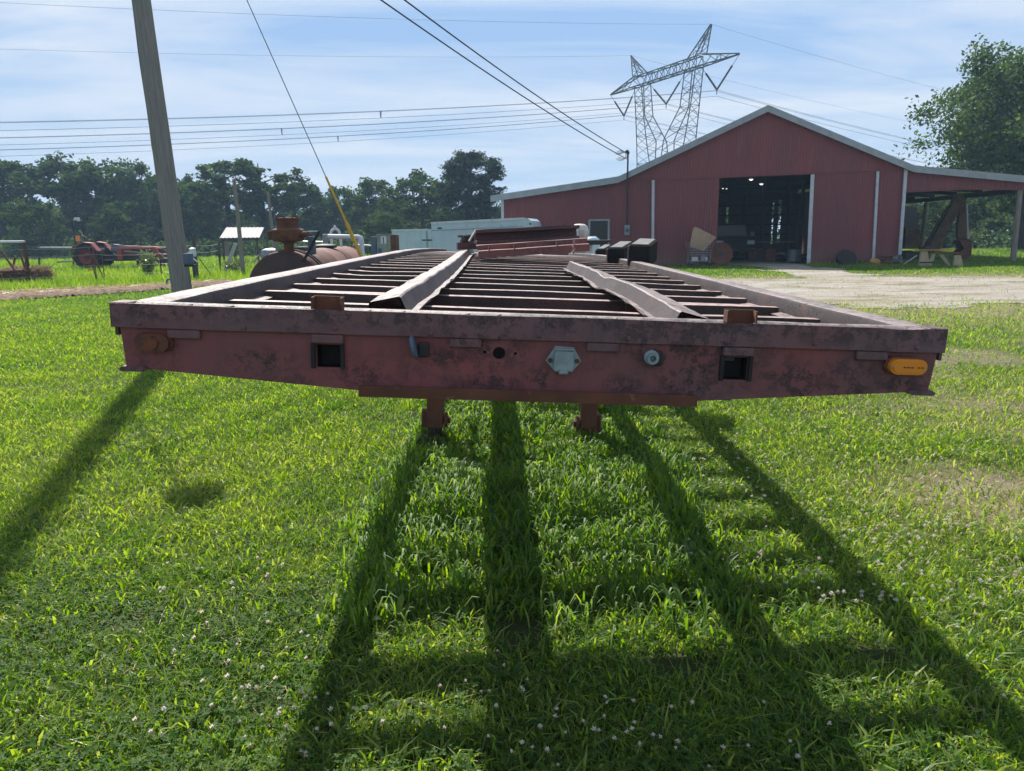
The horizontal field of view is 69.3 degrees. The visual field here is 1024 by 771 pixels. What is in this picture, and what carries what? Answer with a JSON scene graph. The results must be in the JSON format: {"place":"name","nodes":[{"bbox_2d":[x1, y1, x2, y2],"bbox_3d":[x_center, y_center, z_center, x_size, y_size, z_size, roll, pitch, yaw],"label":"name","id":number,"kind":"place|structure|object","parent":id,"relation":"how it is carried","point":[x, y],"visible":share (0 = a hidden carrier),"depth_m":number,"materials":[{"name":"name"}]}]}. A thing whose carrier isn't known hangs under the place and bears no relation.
{"place":"outdoors","nodes":[
{"label":"outdoors","id":0,"kind":"place"},
{"bbox_2d":[0,231,1023,770],"bbox_3d":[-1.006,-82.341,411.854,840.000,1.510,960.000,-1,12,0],"label":"ground","id":1,"kind":"structure","parent":0,"point":[518,625],"depth_m":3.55,"materials":[{"name":"plant"}]},
{"bbox_2d":[0,174,19,227],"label":"oak tree","id":2,"kind":"object","parent":1,"relation":"on","point":[5,198],"visible":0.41,"depth_m":83.44,"materials":[{"name":"green plant"}]},
{"bbox_2d":[0,159,49,256],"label":"oak tree","id":3,"kind":"object","parent":1,"relation":"on","point":[6,166],"visible":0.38,"depth_m":84.36,"materials":[{"name":"green plant"}]},
{"bbox_2d":[0,240,56,282],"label":"hay feeder","id":4,"kind":"object","parent":1,"relation":"on","point":[36,271],"visible":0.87,"depth_m":27.69,"materials":[{"name":"white paint"}]},
{"bbox_2d":[0,197,72,257],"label":"oak tree","id":5,"kind":"object","parent":1,"relation":"on","point":[27,215],"visible":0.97,"depth_m":71.45,"materials":[{"name":"green plant"}]},
{"bbox_2d":[37,246,73,265],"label":"pipe rail","id":6,"kind":"object","parent":1,"relation":"on","point":[38,247],"visible":0.67,"depth_m":41.99,"materials":[{"name":"metal"}]},
{"bbox_2d":[0,150,125,254],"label":"oak tree","id":7,"kind":"object","parent":1,"relation":"on","point":[34,179],"visible":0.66,"depth_m":85.39,"materials":[{"name":"green plant"}]},
{"bbox_2d":[45,163,153,241],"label":"oak tree","id":8,"kind":"object","parent":1,"relation":"on","point":[87,174],"visible":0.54,"depth_m":86.90,"materials":[{"name":"green plant"}]},
{"bbox_2d":[57,217,167,267],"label":"tractor","id":9,"kind":"object","parent":1,"relation":"on","point":[125,253],"visible":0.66,"depth_m":40.28,"materials":[{"name":"red metal"}]},
{"bbox_2d":[6,234,219,280],"bbox_3d":[-15.295,-5.139,29.960,3.367,1.852,10.747,6,13,30],"label":"wire fence","id":10,"kind":"object","parent":1,"relation":"on","point":[194,245],"visible":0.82,"depth_m":28.74,"materials":[{"name":"metal"}]},
{"bbox_2d":[188,247,196,257],"bbox_3d":[-12.732,-5.289,29.497,0.337,0.427,0.199,-1,12,0],"label":"plastic bag","id":11,"kind":"object","parent":10,"relation":"hanging from","point":[192,250],"visible":0.73,"depth_m":29.44,"materials":[{"name":"white plastic"}]},
{"bbox_2d":[0,280,231,299],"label":"dirt strip","id":12,"kind":"object","parent":1,"relation":"on","point":[83,292],"visible":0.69,"depth_m":22.23,"materials":[{"name":"beige soil"}]},
{"bbox_2d":[0,278,235,297],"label":"dry straw","id":13,"kind":"object","parent":12,"relation":"on","point":[85,288],"visible":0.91,"depth_m":22.50,"materials":[{"name":"beige plant"}]},
{"bbox_2d":[86,200,152,252],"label":"oak tree","id":14,"kind":"object","parent":1,"relation":"on","point":[116,217],"visible":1,"depth_m":73.90,"materials":[{"name":"green plant"}]},
{"bbox_2d":[96,157,191,242],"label":"oak tree","id":15,"kind":"object","parent":1,"relation":"on","point":[126,176],"visible":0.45,"depth_m":87.34,"materials":[{"name":"green plant"}]},
{"bbox_2d":[135,245,158,275],"bbox_3d":[-15.533,-5.287,31.449,1.224,1.356,1.015,-1,12,0],"label":"bush","id":16,"kind":"object","parent":1,"relation":"on","point":[144,265],"visible":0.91,"depth_m":31.44,"materials":[{"name":"green plant"}]},
{"bbox_2d":[131,0,191,292],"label":"utility pole","id":17,"kind":"object","parent":1,"relation":"on","point":[165,173],"visible":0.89,"depth_m":12.78,"materials":[{"name":"grey wood"}]},
{"bbox_2d":[183,253,195,266],"bbox_3d":[-5.159,-2.011,11.848,0.150,0.210,0.155,-1,12,0],"label":"electric box","id":18,"kind":"object","parent":17,"relation":"attached to","point":[188,260],"visible":1,"depth_m":11.79,"materials":[{"name":"grey metal"}]},
{"bbox_2d":[247,0,362,256],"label":"guy wire","id":19,"kind":"object","parent":17,"relation":"attached to","point":[352,236],"visible":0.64,"depth_m":13.10,"materials":[{"name":"metal"}]},
{"bbox_2d":[125,177,211,234],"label":"oak tree","id":20,"kind":"object","parent":1,"relation":"on","point":[135,213],"visible":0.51,"depth_m":86.10,"materials":[{"name":"green plant"}]},
{"bbox_2d":[180,173,235,250],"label":"oak tree","id":21,"kind":"object","parent":1,"relation":"on","point":[208,228],"visible":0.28,"depth_m":89.71,"materials":[{"name":"green plant"}]},
{"bbox_2d":[219,241,220,270],"bbox_3d":[-13.530,-5.917,34.296,0.164,1.563,0.059,-1,12,0],"label":"thin post","id":22,"kind":"object","parent":1,"relation":"on","point":[220,255],"visible":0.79,"depth_m":34.26,"materials":[{"name":"metal"}]},
{"bbox_2d":[177,160,268,244],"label":"oak tree","id":23,"kind":"object","parent":1,"relation":"on","point":[222,169],"visible":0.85,"depth_m":82.92,"materials":[{"name":"green plant"}]},
{"bbox_2d":[223,243,236,270],"bbox_3d":[-13.017,-5.889,34.194,0.170,1.489,0.032,25,14,-5],"label":"leaning plank","id":24,"kind":"object","parent":1,"relation":"on","point":[232,251],"visible":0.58,"depth_m":34.14,"materials":[{"name":"grey wood"}]},
{"bbox_2d":[219,255,249,271],"bbox_3d":[-12.765,-5.592,34.092,1.430,0.894,1.244,9,15,39],"label":"bush","id":25,"kind":"object","parent":1,"relation":"on","point":[235,266],"visible":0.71,"depth_m":34.11,"materials":[{"name":"green plant"}]},
{"bbox_2d":[232,179,244,271],"bbox_3d":[-12.104,-6.976,32.819,0.223,4.195,0.188,-1,12,0],"label":"tall post","id":26,"kind":"object","parent":1,"relation":"on","point":[241,254],"visible":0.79,"depth_m":32.75,"materials":[{"name":"grey wood"}]},
{"bbox_2d":[220,227,268,261],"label":"feed shelter","id":27,"kind":"object","parent":1,"relation":"on","point":[248,233],"visible":0.76,"depth_m":43.94,"materials":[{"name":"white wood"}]},
{"bbox_2d":[0,196,494,258],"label":"distant wood","id":28,"kind":"object","parent":1,"relation":"on","point":[154,233],"visible":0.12,"depth_m":96.78,"materials":[{"name":"green plant"}]},
{"bbox_2d":[228,158,310,246],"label":"oak tree","id":29,"kind":"object","parent":1,"relation":"on","point":[262,196],"visible":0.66,"depth_m":84.98,"materials":[{"name":"green plant"}]},
{"bbox_2d":[266,191,274,247],"bbox_3d":[-12.672,-8.165,39.126,0.294,4.056,0.178,-1,12,0],"label":"tall post","id":30,"kind":"object","parent":1,"relation":"on","point":[270,215],"visible":0.42,"depth_m":38.91,"materials":[{"name":"grey wood"}]},
{"bbox_2d":[276,710,281,729],"bbox_3d":[-0.764,1.118,2.441,0.018,0.101,0.018,8,14,36],"label":"clover flower","id":31,"kind":"object","parent":1,"relation":"on","point":[278,713],"visible":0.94,"depth_m":2.44,"materials":[{"name":"white plant"}]},
{"bbox_2d":[252,176,331,243],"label":"oak tree","id":32,"kind":"object","parent":1,"relation":"on","point":[293,202],"visible":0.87,"depth_m":87.44,"materials":[{"name":"green plant"}]},
{"bbox_2d":[275,241,322,251],"bbox_3d":[-8.397,-5.054,29.587,2.070,1.552,0.120,-1,12,0],"label":"white rail","id":33,"kind":"object","parent":1,"relation":"on","point":[300,241],"visible":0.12,"depth_m":29.42,"materials":[{"name":"metal"}]},
{"bbox_2d":[249,244,358,277],"bbox_3d":[-4.116,-2.258,15.863,1.364,1.510,5.930,-1,12,-2],"label":"rusty tank","id":34,"kind":"object","parent":1,"relation":"on","point":[278,261],"visible":0.28,"depth_m":13.02,"materials":[{"name":"brown metal"}]},
{"bbox_2d":[253,248,274,261],"bbox_3d":[-4.382,-2.299,13.140,0.386,0.282,0.323,-2,12,-8],"label":"funnel","id":35,"kind":"object","parent":34,"relation":"on","point":[265,251],"visible":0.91,"depth_m":13.04,"materials":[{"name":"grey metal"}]},
{"bbox_2d":[267,216,319,261],"bbox_3d":[-3.805,-2.571,13.017,0.933,0.789,0.544,-1,12,0],"label":"pump head","id":36,"kind":"object","parent":34,"relation":"on","point":[288,233],"visible":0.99,"depth_m":12.85},
{"bbox_2d":[330,225,342,245],"bbox_3d":[-4.312,-3.601,18.136,0.305,0.652,0.095,-1,12,0],"label":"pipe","id":37,"kind":"object","parent":34,"relation":"on","point":[337,230],"visible":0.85,"depth_m":18.08,"materials":[{"name":"white metal"}]},
{"bbox_2d":[301,188,356,242],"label":"oak tree","id":38,"kind":"object","parent":1,"relation":"on","point":[333,212],"visible":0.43,"depth_m":92.95,"materials":[{"name":"green plant"}]},
{"bbox_2d":[329,721,336,745],"bbox_3d":[-0.570,1.122,2.374,0.020,0.100,0.019,-5,11,36],"label":"clover flower","id":39,"kind":"object","parent":1,"relation":"on","point":[331,724],"visible":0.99,"depth_m":2.37,"materials":[{"name":"white plant"}]},
{"bbox_2d":[322,234,364,255],"bbox_3d":[-3.787,-2.590,16.813,0.918,1.685,0.140,-1,12,0],"label":"white pipe","id":40,"kind":"object","parent":1,"relation":"on","point":[325,237],"visible":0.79,"depth_m":16.62,"materials":[{"name":"metal"}]},
{"bbox_2d":[322,177,392,253],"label":"oak tree","id":41,"kind":"object","parent":1,"relation":"on","point":[355,205],"visible":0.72,"depth_m":87.52,"materials":[{"name":"green plant"}]},
{"bbox_2d":[354,208,403,242],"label":"oak tree","id":42,"kind":"object","parent":1,"relation":"on","point":[382,224],"visible":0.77,"depth_m":71.65,"materials":[{"name":"green plant"}]},
{"bbox_2d":[371,234,398,254],"bbox_3d":[-4.241,-4.242,24.869,0.883,1.669,0.490,-1,12,0],"label":"fuel pump","id":43,"kind":"object","parent":1,"relation":"on","point":[383,243],"visible":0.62,"depth_m":24.57,"materials":[{"name":"white paint"}]},
{"bbox_2d":[374,198,425,228],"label":"oak tree","id":44,"kind":"object","parent":1,"relation":"on","point":[391,205],"visible":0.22,"depth_m":84.95,"materials":[{"name":"green plant"}]},
{"bbox_2d":[391,229,432,249],"bbox_3d":[-3.633,-6.442,35.019,2.060,1.891,4.245,-11,16,-42],"label":"box trailer","id":45,"kind":"object","parent":1,"relation":"on","point":[414,238],"visible":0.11,"depth_m":34.50,"materials":[{"name":"white paint"}]},
{"bbox_2d":[375,168,461,231],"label":"oak tree","id":46,"kind":"object","parent":1,"relation":"on","point":[426,210],"visible":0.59,"depth_m":80.92,"materials":[{"name":"green plant"}]},
{"bbox_2d":[431,206,469,221],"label":"oak tree","id":47,"kind":"object","parent":1,"relation":"on","point":[454,216],"visible":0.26,"depth_m":73.94,"materials":[{"name":"green plant"}]},
{"bbox_2d":[434,149,507,220],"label":"oak tree","id":48,"kind":"object","parent":1,"relation":"on","point":[463,176],"visible":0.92,"depth_m":76.42,"materials":[{"name":"green plant"}]},
{"bbox_2d":[431,217,540,251],"bbox_3d":[-0.396,-5.415,28.946,5.037,2.114,2.060,0,11,12],"label":"cargo trailer","id":49,"kind":"object","parent":1,"relation":"on","point":[445,234],"visible":0.23,"depth_m":28.16,"materials":[{"name":"white paint"}]},
{"bbox_2d":[486,202,500,218],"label":"oak tree","id":50,"kind":"object","parent":1,"relation":"on","point":[498,214],"visible":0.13,"depth_m":80.71,"materials":[{"name":"green plant"}]},
{"bbox_2d":[0,192,1014,259],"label":"undergrowth","id":51,"kind":"object","parent":1,"relation":"on","point":[12,251],"visible":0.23,"depth_m":71.98,"materials":[{"name":"green plant"}]},
{"bbox_2d":[0,347,1023,770],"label":"clover","id":52,"kind":"object","parent":1,"relation":"on","point":[202,713],"depth_m":2.81,"materials":[{"name":"green plant"}]},
{"bbox_2d":[0,247,1023,290],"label":"field grass","id":53,"kind":"structure","parent":1,"relation":"on","point":[132,272],"depth_m":32.64,"materials":[{"name":"green plant"}]},
{"bbox_2d":[0,375,1023,770],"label":"dry thatch","id":54,"kind":"object","parent":1,"relation":"on","point":[544,563],"visible":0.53,"depth_m":3.81,"materials":[{"name":"plant"}]},
{"bbox_2d":[2,399,1023,770],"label":"broadleaf weeds","id":55,"kind":"object","parent":1,"relation":"on","point":[578,537],"visible":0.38,"depth_m":3.85,"materials":[{"name":"green plant"}]},
{"bbox_2d":[109,248,947,441],"bbox_3d":[-0.028,-0.706,7.942,2.445,1.452,11.658,2,12,-1],"label":"flatbed trailer","id":56,"kind":"object","parent":1,"relation":"on","point":[436,327],"visible":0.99,"depth_m":2.19,"materials":[{"name":"red paint"}]},
{"bbox_2d":[456,240,546,249],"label":"flange beam","id":57,"kind":"structure","parent":56,"relation":"on","point":[465,245],"depth_m":7.86,"materials":[{"name":"metal"}]},
{"bbox_2d":[461,235,474,239],"bbox_3d":[-0.363,-1.627,8.108,0.377,0.053,0.100,-8,13,-23],"label":"thick bar","id":58,"kind":"object","parent":57,"relation":"on","point":[465,237],"visible":0.28,"depth_m":8.01,"materials":[{"name":"metal"}]},
{"bbox_2d":[473,225,579,243],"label":"wide beam","id":59,"kind":"structure","parent":57,"relation":"on","point":[524,234],"depth_m":7.65,"materials":[{"name":"metal"}]},
{"bbox_2d":[476,238,589,257],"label":"channel beam","id":60,"kind":"structure","parent":56,"relation":"on","point":[524,248],"depth_m":6.99,"materials":[{"name":"red metal"}]},
{"bbox_2d":[595,245,611,254],"bbox_3d":[1.241,-1.822,10.040,0.134,0.132,0.453,6,19,19],"label":"timber","id":61,"kind":"object","parent":56,"relation":"on","point":[601,250],"visible":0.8,"depth_m":9.85,"materials":[{"name":"grey wood"}]},
{"bbox_2d":[606,241,632,263],"bbox_3d":[1.166,-1.433,7.967,0.185,0.182,0.552,5,19,19],"label":"timber","id":62,"kind":"object","parent":56,"relation":"on","point":[616,252],"visible":0.86,"depth_m":7.74,"materials":[{"name":"grey wood"}]},
{"bbox_2d":[627,238,657,265],"bbox_3d":[1.267,-1.287,7.184,0.214,0.226,0.501,6,19,18],"label":"timber","id":63,"kind":"object","parent":56,"relation":"on","point":[642,250],"visible":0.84,"depth_m":6.97,"materials":[{"name":"grey wood"}]},
{"bbox_2d":[537,723,542,748],"bbox_3d":[0.093,1.120,2.363,0.018,0.097,0.018,-5,16,4],"label":"clover flower","id":64,"kind":"object","parent":1,"relation":"on","point":[540,725],"visible":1,"depth_m":2.36,"materials":[{"name":"white plant"}]},
{"bbox_2d":[310,398,825,643],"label":"tall grass","id":65,"kind":"structure","parent":1,"relation":"on","point":[466,484],"depth_m":4.05,"materials":[{"name":"green plant"}]},
{"bbox_2d":[571,224,588,253],"bbox_3d":[1.315,-2.244,14.444,0.360,1.784,0.364,-1,12,0],"label":"plastic tank","id":66,"kind":"object","parent":1,"relation":"on","point":[582,231],"visible":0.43,"depth_m":14.16,"materials":[{"name":"white paint"}]},
{"bbox_2d":[587,236,599,253],"bbox_3d":[1.639,-2.315,15.352,0.360,1.539,0.356,-1,12,0],"label":"plastic barrel","id":67,"kind":"object","parent":1,"relation":"on","point":[594,247],"visible":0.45,"depth_m":15.09,"materials":[{"name":"white paint"}]},
{"bbox_2d":[587,240,611,253],"bbox_3d":[1.568,-1.989,14.092,0.630,1.529,0.400,-1,12,0],"label":"feed trough","id":68,"kind":"object","parent":1,"relation":"on","point":[597,242],"visible":0.18,"depth_m":13.75,"materials":[{"name":"metal"}]},
{"bbox_2d":[610,24,739,166],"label":"transmission tower","id":69,"kind":"structure","parent":1,"relation":"on","point":[688,59],"depth_m":106.85,"materials":[{"name":"metal"}]},
{"bbox_2d":[3,115,704,155],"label":"power line","id":70,"kind":"object","parent":69,"relation":"hanging from","point":[335,136],"visible":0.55,"depth_m":100.85,"materials":[{"name":"metal"}]},
{"bbox_2d":[12,49,933,126],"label":"earth wire","id":71,"kind":"object","parent":69,"relation":"attached to","point":[360,56],"visible":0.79,"depth_m":98.31,"materials":[{"name":"metal"}]},
{"bbox_2d":[0,90,946,151],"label":"power line","id":72,"kind":"object","parent":69,"relation":"hanging from","point":[434,115],"visible":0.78,"depth_m":83.21,"materials":[{"name":"metal"}]},
{"bbox_2d":[0,104,948,167],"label":"power line","id":73,"kind":"object","parent":69,"relation":"hanging from","point":[366,130],"visible":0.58,"depth_m":90.71,"materials":[{"name":"metal"}]},
{"bbox_2d":[15,3,949,91],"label":"earth wire","id":74,"kind":"object","parent":69,"relation":"attached to","point":[446,20],"visible":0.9,"depth_m":82.58,"materials":[{"name":"metal"}]},
{"bbox_2d":[686,242,713,265],"bbox_3d":[7.705,-5.404,30.496,0.972,0.957,0.731,-1,12,-2],"label":"wire cart","id":75,"kind":"object","parent":1,"relation":"on","point":[699,253],"visible":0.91,"depth_m":30.31,"materials":[{"name":"grey metal"}]},
{"bbox_2d":[690,227,715,250],"bbox_3d":[7.791,-5.978,30.186,1.037,0.986,0.405,2,12,15],"label":"cardboard sheet","id":76,"kind":"object","parent":75,"relation":"in","point":[700,238],"visible":1,"depth_m":30.20,"materials":[{"name":"beige cardboard"}]},
{"bbox_2d":[709,242,732,264],"bbox_3d":[8.681,-5.481,30.754,0.950,0.924,0.253,1,12,7],"label":"disc blade","id":77,"kind":"object","parent":1,"relation":"on","point":[721,253],"visible":0.97,"depth_m":30.77,"materials":[{"name":"metal"}]},
{"bbox_2d":[490,105,1023,264],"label":"barn","id":78,"kind":"structure","parent":1,"relation":"on","point":[853,195],"depth_m":30.62,"materials":[{"name":"red metal"}]},
{"bbox_2d":[380,0,627,159],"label":"service cable","id":79,"kind":"object","parent":78,"relation":"attached to","point":[490,74],"visible":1,"depth_m":19.38,"materials":[{"name":"black rubber"}]},
{"bbox_2d":[404,0,626,152],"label":"service cable","id":80,"kind":"object","parent":78,"relation":"attached to","point":[502,71],"visible":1,"depth_m":19.34,"materials":[{"name":"black rubber"}]},
{"bbox_2d":[588,219,609,246],"bbox_3d":[3.720,-6.103,31.692,0.900,1.981,0.065,1,12,7],"label":"window","id":81,"kind":"structure","parent":78,"relation":"in","point":[600,228],"depth_m":31.57,"materials":[{"name":"glass"}]},
{"bbox_2d":[653,178,718,264],"bbox_3d":[7.263,-6.902,31.160,2.709,3.716,0.047,1,12,7],"label":"sliding door","id":82,"kind":"structure","parent":78,"relation":"in","point":[680,205],"depth_m":31.09,"materials":[{"name":"red metal"}]},
{"bbox_2d":[717,224,755,259],"bbox_3d":[10.832,-7.237,37.344,2.300,1.720,5.000,1,12,7],"label":"pickup truck","id":83,"kind":"object","parent":78,"relation":"on","point":[737,238],"visible":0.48,"depth_m":36.08,"materials":[{"name":"metal"}]},
{"bbox_2d":[763,248,776,261],"bbox_3d":[11.876,-6.013,34.075,0.577,0.612,0.568,-1,12,0],"label":"drum","id":84,"kind":"object","parent":78,"relation":"on","point":[770,254],"visible":1,"depth_m":33.86,"materials":[{"name":"metal"}]},
{"bbox_2d":[756,241,796,254],"bbox_3d":[12.893,-6.608,36.244,1.800,0.880,0.700,1,12,7],"label":"workbench","id":85,"kind":"object","parent":78,"relation":"on","point":[791,246],"visible":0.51,"depth_m":35.92,"materials":[{"name":"brown wood"}]},
{"bbox_2d":[787,249,801,261],"bbox_3d":[12.861,-5.936,33.764,0.618,0.562,0.609,-1,12,0],"label":"drum","id":86,"kind":"object","parent":78,"relation":"on","point":[793,255],"visible":1,"depth_m":33.52,"materials":[{"name":"grey metal"}]},
{"bbox_2d":[808,171,875,263],"bbox_3d":[13.568,-6.885,30.389,2.523,3.902,0.047,1,12,7],"label":"sliding door","id":87,"kind":"structure","parent":78,"relation":"in","point":[843,203],"depth_m":30.36,"materials":[{"name":"red metal"}]},
{"bbox_2d":[827,721,831,742],"bbox_3d":[1.005,1.107,2.351,0.018,0.092,0.016,1,12,9],"label":"clover flower","id":88,"kind":"object","parent":1,"relation":"on","point":[830,723],"visible":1,"depth_m":2.35,"materials":[{"name":"white plant"}]},
{"bbox_2d":[836,249,856,264],"bbox_3d":[13.642,-5.181,30.224,0.800,0.738,0.553,-1,12,0],"label":"old tyre","id":89,"kind":"object","parent":1,"relation":"on","point":[843,256],"visible":0.77,"depth_m":30.15,"materials":[{"name":"black rubber"}]},
{"bbox_2d":[726,162,1014,245],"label":"distant wood","id":90,"kind":"object","parent":1,"relation":"on","point":[780,202],"visible":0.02,"depth_m":84.59,"materials":[{"name":"green plant"}]},
{"bbox_2d":[721,263,1023,308],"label":"gravel drive","id":91,"kind":"structure","parent":1,"relation":"on","point":[873,283],"depth_m":19.70,"materials":[{"name":"gravel"}]},
{"bbox_2d":[723,271,1023,308],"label":"loose stones","id":92,"kind":"object","parent":91,"relation":"on","point":[896,287],"visible":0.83,"depth_m":19.57,"materials":[{"name":"beige gravel"}]},
{"bbox_2d":[869,258,879,264],"bbox_3d":[14.531,-4.948,29.649,0.400,0.293,0.378,-1,12,0],"label":"wheel rim","id":93,"kind":"object","parent":1,"relation":"on","point":[874,261],"visible":0.93,"depth_m":29.57,"materials":[{"name":"beige metal"}]},
{"bbox_2d":[877,254,896,264],"bbox_3d":[15.134,-5.077,29.903,0.852,0.423,0.494,3,12,17],"label":"scrap heap","id":94,"kind":"object","parent":1,"relation":"on","point":[885,257],"visible":0.82,"depth_m":29.87,"materials":[{"name":"metal"}]},
{"bbox_2d":[890,254,902,263],"bbox_3d":[15.466,-5.077,29.810,0.340,0.413,0.430,-9,14,-34],"label":"bucket","id":95,"kind":"object","parent":1,"relation":"on","point":[898,259],"visible":0.84,"depth_m":29.74,"materials":[{"name":"grey metal"}]},
{"bbox_2d":[906,201,955,234],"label":"oak tree","id":96,"kind":"object","parent":1,"relation":"on","point":[938,209],"visible":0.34,"depth_m":57.93,"materials":[{"name":"green plant"}]},
{"bbox_2d":[901,193,971,259],"bbox_3d":[19.117,-7.130,33.880,2.683,3.105,2.500,1,12,7],"label":"excavator","id":97,"kind":"object","parent":1,"relation":"on","point":[957,206],"visible":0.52,"depth_m":32.89,"materials":[{"name":"metal"}]},
{"bbox_2d":[914,249,962,265],"bbox_3d":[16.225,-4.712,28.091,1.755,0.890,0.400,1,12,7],"label":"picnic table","id":98,"kind":"object","parent":1,"relation":"on","point":[924,259],"visible":0.86,"depth_m":28.09,"materials":[{"name":"beige paint"}]},
{"bbox_2d":[923,198,979,247],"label":"oak tree","id":99,"kind":"object","parent":1,"relation":"on","point":[945,245],"visible":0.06,"depth_m":64.23,"materials":[{"name":"green plant"}]},
{"bbox_2d":[891,33,1023,249],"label":"oak tree","id":100,"kind":"object","parent":1,"relation":"on","point":[986,134],"visible":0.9,"depth_m":46.30,"materials":[{"name":"green plant"}]},
{"bbox_2d":[946,197,1007,248],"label":"oak tree","id":101,"kind":"object","parent":1,"relation":"on","point":[983,213],"visible":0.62,"depth_m":59.82,"materials":[{"name":"green plant"}]},
{"bbox_2d":[966,228,987,245],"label":"bush","id":102,"kind":"object","parent":1,"relation":"on","point":[972,237],"visible":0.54,"depth_m":55.91,"materials":[{"name":"green plant"}]},
{"bbox_2d":[985,195,1015,217],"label":"oak tree","id":103,"kind":"object","parent":1,"relation":"on","point":[1002,209],"visible":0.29,"depth_m":55.70,"materials":[{"name":"green plant"}]},
{"bbox_2d":[0,0,1023,232],"label":"sky","id":104,"kind":"structure","parent":0,"point":[400,66],"materials":[{"name":"blue"}]},
{"bbox_2d":[748,247,763,261],"bbox_3d":[11.352,-6.073,34.306,0.600,0.650,0.560,-6,13,-22],"label":"engine block","id":105,"kind":"object","parent":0,"point":[755,255],"depth_m":34.14,"materials":[{"name":"metal"}]}
]}

